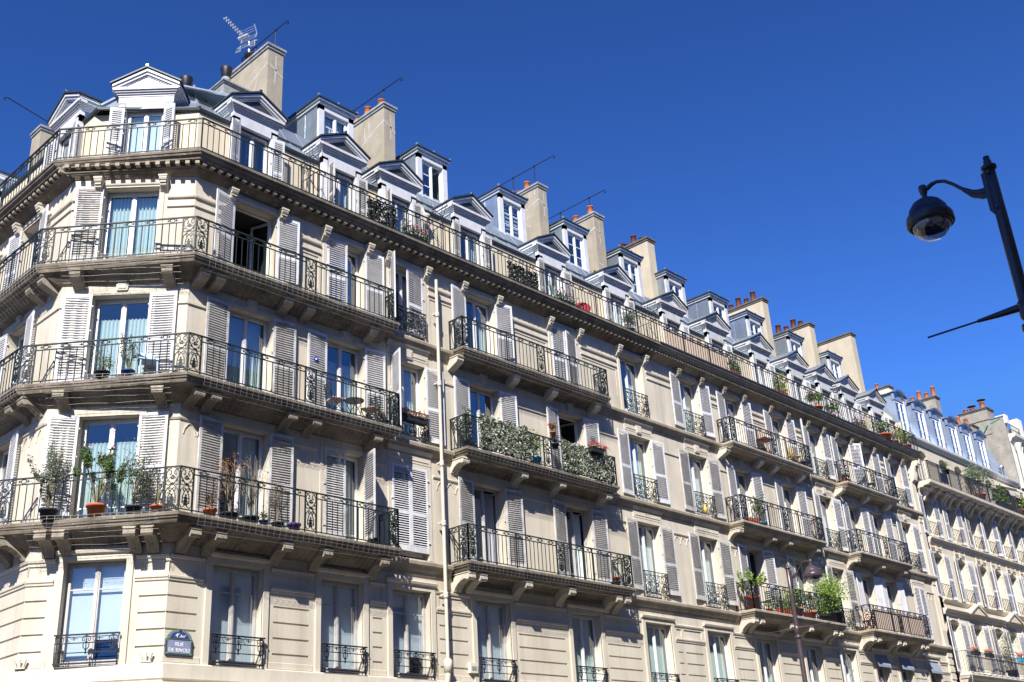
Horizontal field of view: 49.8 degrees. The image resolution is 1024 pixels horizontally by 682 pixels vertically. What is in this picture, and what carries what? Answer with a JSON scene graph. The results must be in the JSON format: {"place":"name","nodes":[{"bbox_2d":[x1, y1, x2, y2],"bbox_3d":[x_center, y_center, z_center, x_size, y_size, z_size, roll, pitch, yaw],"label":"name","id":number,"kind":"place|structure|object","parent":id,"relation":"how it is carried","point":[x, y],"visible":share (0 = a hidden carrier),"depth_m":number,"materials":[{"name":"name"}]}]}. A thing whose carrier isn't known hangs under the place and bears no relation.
{"place":"outdoors","nodes":[
{"label":"outdoors","id":0,"kind":"place"},
{"bbox_2d":[374,409,388,424],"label":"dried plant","id":1,"kind":"object","parent":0,"point":[382,416],"visible":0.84,"depth_m":29.49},
{"bbox_2d":[0,0,1023,429],"label":"sky","id":2,"kind":"structure","parent":0,"point":[781,151],"materials":[{"name":"blue"}]},
{"bbox_2d":[906,155,1023,337],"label":"street lamp","id":3,"kind":"object","parent":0,"point":[930,215],"visible":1,"depth_m":14.68,"materials":[{"name":"metal"}]},
{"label":"pavement","id":4,"kind":"structure","parent":0,"visible":0},
{"bbox_2d":[0,20,686,681],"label":"apartment building","id":5,"kind":"structure","parent":4,"relation":"on","point":[230,254],"depth_m":28.85,"materials":[{"name":"stone"}]},
{"bbox_2d":[0,449,8,499],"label":"window","id":6,"kind":"structure","parent":5,"relation":"in","point":[6,452],"depth_m":26.94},
{"bbox_2d":[13,334,24,383],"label":"window","id":7,"kind":"structure","parent":5,"relation":"in","point":[21,338],"depth_m":28.24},
{"bbox_2d":[27,440,72,520],"bbox_3d":[-10.075,2.987,24.009,0.820,1.761,0.924,-22,-30,36],"label":"potted plant","id":8,"kind":"object","parent":5,"relation":"on","point":[48,512],"visible":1,"depth_m":24.01,"materials":[{"name":"green plant"}]},
{"bbox_2d":[58,561,126,667],"bbox_3d":[-8.981,5.888,23.735,1.330,2.220,0.130,-2,-24,-2],"label":"window","id":9,"kind":"structure","parent":5,"relation":"in","point":[94,594],"depth_m":23.84,"materials":[{"name":"glass"}]},
{"bbox_2d":[70,443,128,516],"bbox_3d":[-9.010,3.050,24.206,1.087,1.686,1.066,-23,-31,37],"label":"potted plant","id":10,"kind":"object","parent":5,"relation":"on","point":[95,507],"visible":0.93,"depth_m":24.19,"materials":[{"name":"green plant"}]},
{"bbox_2d":[90,347,115,377],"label":"potted plant","id":11,"kind":"object","parent":5,"relation":"on","point":[99,372],"visible":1,"depth_m":25.31,"materials":[{"name":"green plant"}]},
{"bbox_2d":[73,419,138,518],"bbox_3d":[-9.161,2.995,25.106,1.370,2.490,0.220,-2,-24,-2],"label":"window","id":12,"kind":"structure","parent":5,"relation":"in","point":[122,453],"depth_m":25.19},
{"bbox_2d":[88,299,149,378],"bbox_3d":[-9.339,0.081,26.393,1.370,2.310,0.220,-2,-24,-2],"label":"window","id":13,"kind":"structure","parent":5,"relation":"in","point":[107,329],"depth_m":26.54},
{"bbox_2d":[117,333,140,375],"bbox_3d":[-8.882,0.360,25.522,0.525,1.087,0.704,3,-25,-15],"label":"potted plant","id":14,"kind":"object","parent":5,"relation":"on","point":[128,361],"visible":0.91,"depth_m":25.46,"materials":[{"name":"green plant"}]},
{"bbox_2d":[102,192,159,258],"bbox_3d":[-9.510,-2.731,27.636,1.370,2.190,0.220,-2,-24,-2],"label":"window","id":15,"kind":"structure","parent":5,"relation":"in","point":[133,209],"depth_m":27.78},
{"bbox_2d":[115,438,154,513],"bbox_3d":[-8.227,2.985,24.200,0.741,1.714,1.128,-19,-28,32],"label":"potted plant","id":16,"kind":"object","parent":5,"relation":"on","point":[135,506],"visible":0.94,"depth_m":24.15,"materials":[{"name":"green plant"}]},
{"bbox_2d":[137,353,158,374],"bbox_3d":[-8.436,0.544,25.543,0.440,0.721,0.470,7,-26,-23],"label":"plastic chair","id":17,"kind":"object","parent":5,"relation":"on","point":[148,360],"visible":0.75,"depth_m":25.53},
{"bbox_2d":[149,468,167,511],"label":"potted plant","id":18,"kind":"object","parent":5,"relation":"on","point":[158,506],"visible":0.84,"depth_m":24.12,"materials":[{"name":"green plant"}]},
{"bbox_2d":[164,630,192,655],"bbox_3d":[-7.097,6.429,23.505,0.068,0.535,0.630,-24,-31,38],"label":"street sign","id":19,"kind":"object","parent":5,"relation":"attached to","point":[178,642],"visible":1,"depth_m":23.48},
{"bbox_2d":[200,486,218,515],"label":"dried plant","id":20,"kind":"object","parent":5,"relation":"on","point":[209,502],"visible":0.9,"depth_m":24.58,"materials":[{"name":"brown plant"}]},
{"bbox_2d":[211,449,249,519],"bbox_3d":[-6.477,3.285,25.176,0.874,1.758,0.827,6,-25,-20],"label":"dried plant","id":21,"kind":"object","parent":5,"relation":"on","point":[229,502],"visible":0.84,"depth_m":25.09,"materials":[{"name":"brown plant"}]},
{"bbox_2d":[208,565,258,667],"bbox_3d":[-6.365,6.245,24.905,0.130,2.220,1.360,-24,-31,38],"label":"window","id":22,"kind":"structure","parent":5,"relation":"in","point":[234,591],"depth_m":25.04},
{"bbox_2d":[224,16,257,52],"bbox_3d":[-8.898,-9.618,35.449,0.814,1.646,1.246,-24,-31,38],"label":"television aerial","id":23,"kind":"object","parent":5,"relation":"on","point":[242,37],"visible":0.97,"depth_m":35.69,"materials":[{"name":"metal"}]},
{"bbox_2d":[219,428,262,523],"bbox_3d":[-6.584,3.358,26.284,0.240,2.490,1.320,-24,-31,38],"label":"window","id":24,"kind":"structure","parent":5,"relation":"in","point":[246,448],"depth_m":26.67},
{"bbox_2d":[226,311,267,390],"bbox_3d":[-6.755,0.442,27.565,0.220,2.310,1.320,-24,-31,38],"label":"window","id":25,"kind":"structure","parent":5,"relation":"in","point":[242,333],"depth_m":27.80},
{"bbox_2d":[237,457,267,522],"bbox_3d":[-6.015,3.469,25.618,0.792,1.728,1.001,-6,-24,5],"label":"dried plant","id":26,"kind":"object","parent":5,"relation":"on","point":[253,517],"visible":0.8,"depth_m":25.46,"materials":[{"name":"brown plant"}]},
{"bbox_2d":[235,207,270,276],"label":"window","id":27,"kind":"structure","parent":5,"relation":"in","point":[268,223],"depth_m":29.42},
{"bbox_2d":[255,511,268,524],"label":"potted plant","id":28,"kind":"object","parent":5,"relation":"on","point":[265,516],"visible":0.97,"depth_m":25.34,"materials":[{"name":"green plant"}]},
{"bbox_2d":[267,483,291,527],"bbox_3d":[-5.474,3.805,25.916,0.697,1.294,0.577,11,-28,-30],"label":"dried plant","id":29,"kind":"object","parent":5,"relation":"on","point":[278,509],"visible":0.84,"depth_m":25.82,"materials":[{"name":"brown plant"}]},
{"bbox_2d":[288,522,300,530],"bbox_3d":[-5.148,4.438,26.062,0.324,0.220,0.324,-24,-31,38],"label":"flower pot","id":30,"kind":"object","parent":5,"relation":"on","point":[295,524],"visible":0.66,"depth_m":25.97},
{"bbox_2d":[324,381,345,412],"bbox_3d":[-4.578,1.536,28.513,0.460,0.889,0.400,14,-29,-34],"label":"garden chair","id":31,"kind":"object","parent":5,"relation":"on","point":[334,399],"visible":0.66,"depth_m":28.47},
{"bbox_2d":[320,580,357,674],"bbox_3d":[-4.305,7.009,26.918,0.130,2.220,1.320,-24,-31,38],"label":"window","id":32,"kind":"structure","parent":5,"relation":"in","point":[339,601],"depth_m":27.07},
{"bbox_2d":[326,452,357,539],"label":"window","id":33,"kind":"structure","parent":5,"relation":"in","point":[349,466],"depth_m":28.60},
{"bbox_2d":[327,342,357,414],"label":"window","id":34,"kind":"structure","parent":5,"relation":"in","point":[338,369],"depth_m":29.81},
{"bbox_2d":[330,244,357,307],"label":"window","id":35,"kind":"structure","parent":5,"relation":"in","point":[350,261],"depth_m":31.23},
{"bbox_2d":[344,397,363,417],"bbox_3d":[-4.135,1.832,28.872,0.520,0.586,0.520,-24,-31,38],"label":"round table","id":36,"kind":"object","parent":5,"relation":"on","point":[360,401],"visible":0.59,"depth_m":28.96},
{"bbox_2d":[360,396,380,421],"bbox_3d":[-3.753,1.844,29.324,0.400,0.889,0.460,-13,-26,20],"label":"garden chair","id":37,"kind":"object","parent":5,"relation":"on","point":[372,409],"visible":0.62,"depth_m":29.40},
{"bbox_2d":[366,195,397,228],"bbox_3d":[-3.778,-3.672,32.126,0.244,1.002,1.157,-24,-31,38],"label":"hedge screen","id":38,"kind":"object","parent":5,"relation":"on","point":[374,212],"visible":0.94,"depth_m":32.08,"materials":[{"name":"green plant"}]},
{"bbox_2d":[389,267,417,338],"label":"window","id":39,"kind":"structure","parent":5,"relation":"in","point":[400,274],"depth_m":32.46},
{"bbox_2d":[396,365,419,442],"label":"window","id":40,"kind":"structure","parent":5,"relation":"in","point":[406,378],"depth_m":31.48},
{"bbox_2d":[394,467,422,558],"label":"window","id":41,"kind":"structure","parent":5,"relation":"in","point":[403,553],"depth_m":29.88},
{"bbox_2d":[393,590,426,678],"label":"window","id":42,"kind":"structure","parent":5,"relation":"in","point":[409,618],"depth_m":28.64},
{"bbox_2d":[398,219,429,242],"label":"potted plant","id":43,"kind":"object","parent":5,"relation":"on","point":[414,233],"visible":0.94,"depth_m":32.84,"materials":[{"name":"green plant"}]},
{"bbox_2d":[401,404,428,426],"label":"potted plant","id":44,"kind":"object","parent":5,"relation":"on","point":[419,420],"visible":0.99,"depth_m":30.45,"materials":[{"name":"black plant"}]},
{"bbox_2d":[461,406,477,446],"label":"potted plant","id":45,"kind":"object","parent":5,"relation":"on","point":[464,408],"visible":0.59,"depth_m":31.72,"materials":[{"name":"green plant"}]},
{"bbox_2d":[466,298,489,352],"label":"window","id":46,"kind":"structure","parent":5,"relation":"in","point":[479,312],"depth_m":34.74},
{"bbox_2d":[470,387,494,452],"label":"window","id":47,"kind":"structure","parent":5,"relation":"in","point":[477,392],"depth_m":33.44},
{"bbox_2d":[474,486,500,564],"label":"window","id":48,"kind":"structure","parent":5,"relation":"in","point":[484,512],"depth_m":32.14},
{"bbox_2d":[476,601,507,681],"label":"window","id":49,"kind":"structure","parent":5,"relation":"in","point":[491,626],"depth_m":30.68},
{"bbox_2d":[478,412,532,460],"bbox_3d":[-0.175,2.824,32.358,0.277,1.134,2.205,-24,-31,38],"label":"hedge screen","id":50,"kind":"object","parent":5,"relation":"on","point":[493,442],"visible":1,"depth_m":32.30,"materials":[{"name":"green plant"}]},
{"bbox_2d":[506,260,538,289],"bbox_3d":[0.374,-2.080,36.146,0.238,0.898,1.507,-24,-31,38],"label":"hedge screen","id":51,"kind":"object","parent":5,"relation":"on","point":[515,269],"visible":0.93,"depth_m":36.06,"materials":[{"name":"green plant"}]},
{"bbox_2d":[529,429,543,464],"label":"potted plant","id":52,"kind":"object","parent":5,"relation":"on","point":[535,451],"visible":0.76,"depth_m":33.30,"materials":[{"name":"green plant"}]},
{"bbox_2d":[547,421,557,436],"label":"potted plant","id":53,"kind":"object","parent":5,"relation":"on","point":[552,426],"visible":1,"depth_m":34.08,"materials":[{"name":"red plant"}]},
{"bbox_2d":[547,435,560,449],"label":"potted plant","id":54,"kind":"object","parent":5,"relation":"on","point":[555,445],"visible":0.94,"depth_m":34.01,"materials":[{"name":"black plant"}]},
{"bbox_2d":[553,332,572,383],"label":"window","id":55,"kind":"structure","parent":5,"relation":"in","point":[553,332],"depth_m":37.32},
{"bbox_2d":[554,287,578,305],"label":"potted plant","id":56,"kind":"object","parent":5,"relation":"on","point":[567,298],"visible":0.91,"depth_m":37.42,"materials":[{"name":"green plant"}]},
{"bbox_2d":[559,416,580,475],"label":"window","id":57,"kind":"structure","parent":5,"relation":"in","point":[575,422],"depth_m":36.56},
{"bbox_2d":[566,508,589,579],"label":"window","id":58,"kind":"structure","parent":5,"relation":"in","point":[573,518],"depth_m":34.92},
{"bbox_2d":[577,302,590,310],"bbox_3d":[2.452,-1.145,38.219,0.580,0.571,0.050,0,-48,-7],"label":"red disc table","id":59,"kind":"object","parent":5,"relation":"on","point":[587,308],"visible":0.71,"depth_m":38.24,"materials":[{"name":"metal"}]},
{"bbox_2d":[560,439,611,481],"bbox_3d":[2.353,3.788,34.832,0.263,1.081,2.349,-24,-31,38],"label":"hedge screen","id":60,"kind":"object","parent":5,"relation":"attached to","point":[592,468],"visible":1,"depth_m":34.72,"materials":[{"name":"green plant"}]},
{"bbox_2d":[572,614,599,681],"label":"window","id":61,"kind":"structure","parent":5,"relation":"in","point":[583,650],"depth_m":33.47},
{"bbox_2d":[587,441,605,454],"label":"potted plant","id":62,"kind":"object","parent":5,"relation":"on","point":[594,449],"visible":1,"depth_m":35.12,"materials":[{"name":"pink plant"}]},
{"bbox_2d":[619,308,638,331],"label":"potted plant","id":63,"kind":"object","parent":5,"relation":"on","point":[628,315],"visible":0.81,"depth_m":40.08,"materials":[{"name":"green plant"}]},
{"bbox_2d":[619,358,640,415],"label":"window","id":64,"kind":"structure","parent":5,"relation":"in","point":[627,375],"depth_m":39.88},
{"bbox_2d":[629,438,650,501],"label":"window","id":65,"kind":"structure","parent":5,"relation":"in","point":[636,460],"depth_m":38.63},
{"bbox_2d":[638,525,660,597],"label":"window","id":66,"kind":"structure","parent":5,"relation":"in","point":[644,535],"depth_m":37.31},
{"bbox_2d":[646,624,670,681],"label":"window","id":67,"kind":"structure","parent":5,"relation":"in","point":[654,637],"depth_m":35.97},
{"bbox_2d":[606,235,956,681],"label":"apartment building","id":68,"kind":"structure","parent":4,"relation":"on","point":[869,541],"depth_m":45.17,"materials":[{"name":"stone"}]},
{"bbox_2d":[679,381,697,434],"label":"window","id":69,"kind":"structure","parent":68,"relation":"in","point":[684,395],"depth_m":42.25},
{"bbox_2d":[663,325,729,369],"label":"privacy screen","id":70,"kind":"object","parent":68,"relation":"attached to","point":[696,349],"visible":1,"depth_m":42.59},
{"bbox_2d":[689,457,707,516],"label":"window","id":71,"kind":"structure","parent":68,"relation":"in","point":[693,466],"depth_m":41.01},
{"bbox_2d":[699,539,719,607],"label":"window","id":72,"kind":"structure","parent":68,"relation":"in","point":[703,547],"depth_m":39.71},
{"bbox_2d":[708,633,730,681],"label":"window","id":73,"kind":"structure","parent":68,"relation":"in","point":[718,669],"depth_m":38.37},
{"bbox_2d":[720,340,741,374],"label":"potted plant","id":74,"kind":"object","parent":68,"relation":"on","point":[736,366],"visible":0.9,"depth_m":44.50,"materials":[{"name":"green plant"}]},
{"bbox_2d":[725,400,739,442],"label":"window","id":75,"kind":"structure","parent":68,"relation":"in","point":[728,407],"depth_m":44.39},
{"bbox_2d":[735,472,750,519],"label":"window","id":76,"kind":"structure","parent":68,"relation":"in","point":[736,473],"depth_m":43.06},
{"bbox_2d":[736,567,767,608],"bbox_3d":[8.595,8.931,39.776,1.238,1.549,0.814,-22,-30,35],"label":"potted plant","id":77,"kind":"object","parent":68,"relation":"on","point":[759,579],"visible":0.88,"depth_m":39.77,"materials":[{"name":"green plant"}]},
{"bbox_2d":[746,550,763,609],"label":"window","id":78,"kind":"structure","parent":68,"relation":"in","point":[754,553],"depth_m":41.82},
{"bbox_2d":[751,490,767,525],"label":"potted plant","id":79,"kind":"object","parent":68,"relation":"on","point":[757,508],"visible":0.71,"depth_m":42.34,"materials":[{"name":"green plant"}]},
{"bbox_2d":[757,639,776,681],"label":"window","id":80,"kind":"structure","parent":68,"relation":"in","point":[766,669],"depth_m":40.52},
{"bbox_2d":[760,590,775,611],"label":"garden chair","id":81,"kind":"object","parent":68,"relation":"on","point":[768,597],"visible":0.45,"depth_m":40.82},
{"bbox_2d":[771,418,783,457],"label":"window","id":82,"kind":"structure","parent":68,"relation":"in","point":[773,424],"depth_m":46.74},
{"bbox_2d":[768,365,788,394],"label":"potted plant","id":83,"kind":"object","parent":68,"relation":"on","point":[780,386],"visible":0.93,"depth_m":46.97,"materials":[{"name":"green plant"}]},
{"bbox_2d":[774,581,791,614],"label":"potted plant","id":84,"kind":"object","parent":68,"relation":"on","point":[785,607],"visible":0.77,"depth_m":40.91,"materials":[{"name":"green plant"}]},
{"bbox_2d":[782,486,796,533],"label":"window","id":85,"kind":"structure","parent":68,"relation":"in","point":[784,488],"depth_m":45.41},
{"bbox_2d":[781,585,808,616],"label":"potted plant","id":86,"kind":"object","parent":68,"relation":"on","point":[795,598],"visible":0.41,"depth_m":41.77,"materials":[{"name":"green plant"}]},
{"bbox_2d":[794,561,808,616],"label":"window","id":87,"kind":"structure","parent":68,"relation":"in","point":[798,563],"depth_m":44.29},
{"bbox_2d":[796,592,825,618],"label":"potted plant","id":88,"kind":"object","parent":68,"relation":"on","point":[811,605],"visible":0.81,"depth_m":42.31,"materials":[{"name":"green plant"}]},
{"bbox_2d":[805,646,821,681],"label":"window","id":89,"kind":"structure","parent":68,"relation":"in","point":[809,650],"depth_m":42.79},
{"bbox_2d":[802,391,825,409],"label":"potted plant","id":90,"kind":"object","parent":68,"relation":"on","point":[818,398],"visible":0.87,"depth_m":48.84,"materials":[{"name":"green plant"}]},
{"bbox_2d":[808,432,821,477],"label":"window","id":91,"kind":"structure","parent":68,"relation":"in","point":[811,434],"depth_m":48.76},
{"bbox_2d":[812,599,832,620],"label":"potted plant","id":92,"kind":"object","parent":68,"relation":"on","point":[823,608],"visible":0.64,"depth_m":43.00,"materials":[{"name":"green plant"}]},
{"bbox_2d":[820,499,833,549],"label":"window","id":93,"kind":"structure","parent":68,"relation":"in","point":[822,500],"depth_m":47.50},
{"bbox_2d":[823,401,838,415],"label":"potted plant","id":94,"kind":"object","parent":68,"relation":"on","point":[833,404],"visible":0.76,"depth_m":49.91,"materials":[{"name":"green plant"}]},
{"bbox_2d":[802,568,861,622],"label":"potted plant","id":95,"kind":"object","parent":68,"relation":"on","point":[832,589],"visible":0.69,"depth_m":43.59,"materials":[{"name":"green plant"}]},
{"bbox_2d":[832,570,847,628],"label":"window","id":96,"kind":"structure","parent":68,"relation":"in","point":[833,571],"depth_m":46.35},
{"bbox_2d":[837,444,847,477],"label":"window","id":97,"kind":"structure","parent":68,"relation":"in","point":[839,445],"depth_m":50.62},
{"bbox_2d":[843,651,855,681],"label":"window","id":98,"kind":"structure","parent":68,"relation":"in","point":[845,653],"depth_m":44.77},
{"bbox_2d":[849,508,861,551],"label":"window","id":99,"kind":"structure","parent":68,"relation":"in","point":[850,509],"depth_m":49.37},
{"bbox_2d":[862,577,871,609],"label":"window","id":100,"kind":"structure","parent":68,"relation":"in","point":[863,578],"depth_m":48.10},
{"bbox_2d":[873,515,883,556],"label":"window","id":101,"kind":"structure","parent":68,"relation":"in","point":[873,515],"depth_m":50.81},
{"bbox_2d":[875,658,885,681],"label":"window","id":102,"kind":"structure","parent":68,"relation":"in","point":[882,668],"depth_m":46.45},
{"bbox_2d":[869,417,892,438],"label":"potted plant","id":103,"kind":"object","parent":68,"relation":"on","point":[886,434],"visible":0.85,"depth_m":53.05,"materials":[{"name":"green plant"}]},
{"bbox_2d":[886,583,898,632],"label":"window","id":104,"kind":"structure","parent":68,"relation":"in","point":[888,584],"depth_m":49.61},
{"bbox_2d":[861,609,925,636],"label":"privacy screen","id":105,"kind":"object","parent":68,"relation":"attached to","point":[881,618],"visible":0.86,"depth_m":46.79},
{"bbox_2d":[894,424,913,446],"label":"potted plant","id":106,"kind":"object","parent":68,"relation":"on","point":[906,437],"visible":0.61,"depth_m":55.14,"materials":[{"name":"green plant"}]},
{"bbox_2d":[902,525,914,570],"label":"window","id":107,"kind":"structure","parent":68,"relation":"in","point":[904,526],"depth_m":52.75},
{"bbox_2d":[764,559,829,681],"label":"street lamp","id":108,"kind":"object","parent":4,"relation":"on","point":[811,571],"visible":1,"depth_m":37.56,"materials":[{"name":"metal"}]},
{"bbox_2d":[875,384,1023,681],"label":"apartment building","id":109,"kind":"structure","parent":4,"relation":"on","point":[976,547],"depth_m":57.77,"materials":[{"name":"stone"}]},
{"bbox_2d":[934,556,945,597],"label":"window","id":110,"kind":"structure","parent":109,"relation":"in","point":[934,556],"depth_m":54.28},
{"bbox_2d":[951,623,963,672],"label":"window","id":111,"kind":"structure","parent":109,"relation":"in","point":[957,647],"depth_m":53.07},
{"bbox_2d":[969,646,980,655],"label":"potted plant","id":112,"kind":"object","parent":109,"relation":"on","point":[975,651],"visible":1,"depth_m":52.15,"materials":[{"name":"red plant"}]},
{"bbox_2d":[960,457,994,497],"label":"potted plant","id":113,"kind":"object","parent":109,"relation":"on","point":[970,473],"visible":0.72,"depth_m":60.31,"materials":[{"name":"green plant"}]},
{"bbox_2d":[983,648,994,657],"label":"potted plant","id":114,"kind":"object","parent":109,"relation":"on","point":[988,653],"visible":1,"depth_m":53.26,"materials":[{"name":"red plant"}]},
{"bbox_2d":[987,474,1010,508],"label":"potted plant","id":115,"kind":"object","parent":109,"relation":"on","point":[1002,504],"visible":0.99,"depth_m":61.35,"materials":[{"name":"green plant"}]},
{"bbox_2d":[997,623,1018,677],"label":"potted plant","id":116,"kind":"object","parent":109,"relation":"on","point":[1008,645],"visible":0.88,"depth_m":55.92,"materials":[{"name":"green plant"}]},
{"bbox_2d":[1009,492,1023,513],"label":"potted plant","id":117,"kind":"object","parent":109,"relation":"on","point":[1022,505],"visible":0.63,"depth_m":63.53,"materials":[{"name":"green plant"}]},
{"bbox_2d":[957,399,1023,499],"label":"apartment building","id":118,"kind":"structure","parent":4,"relation":"on","point":[1004,445],"depth_m":68.12,"materials":[{"name":"white stone"}]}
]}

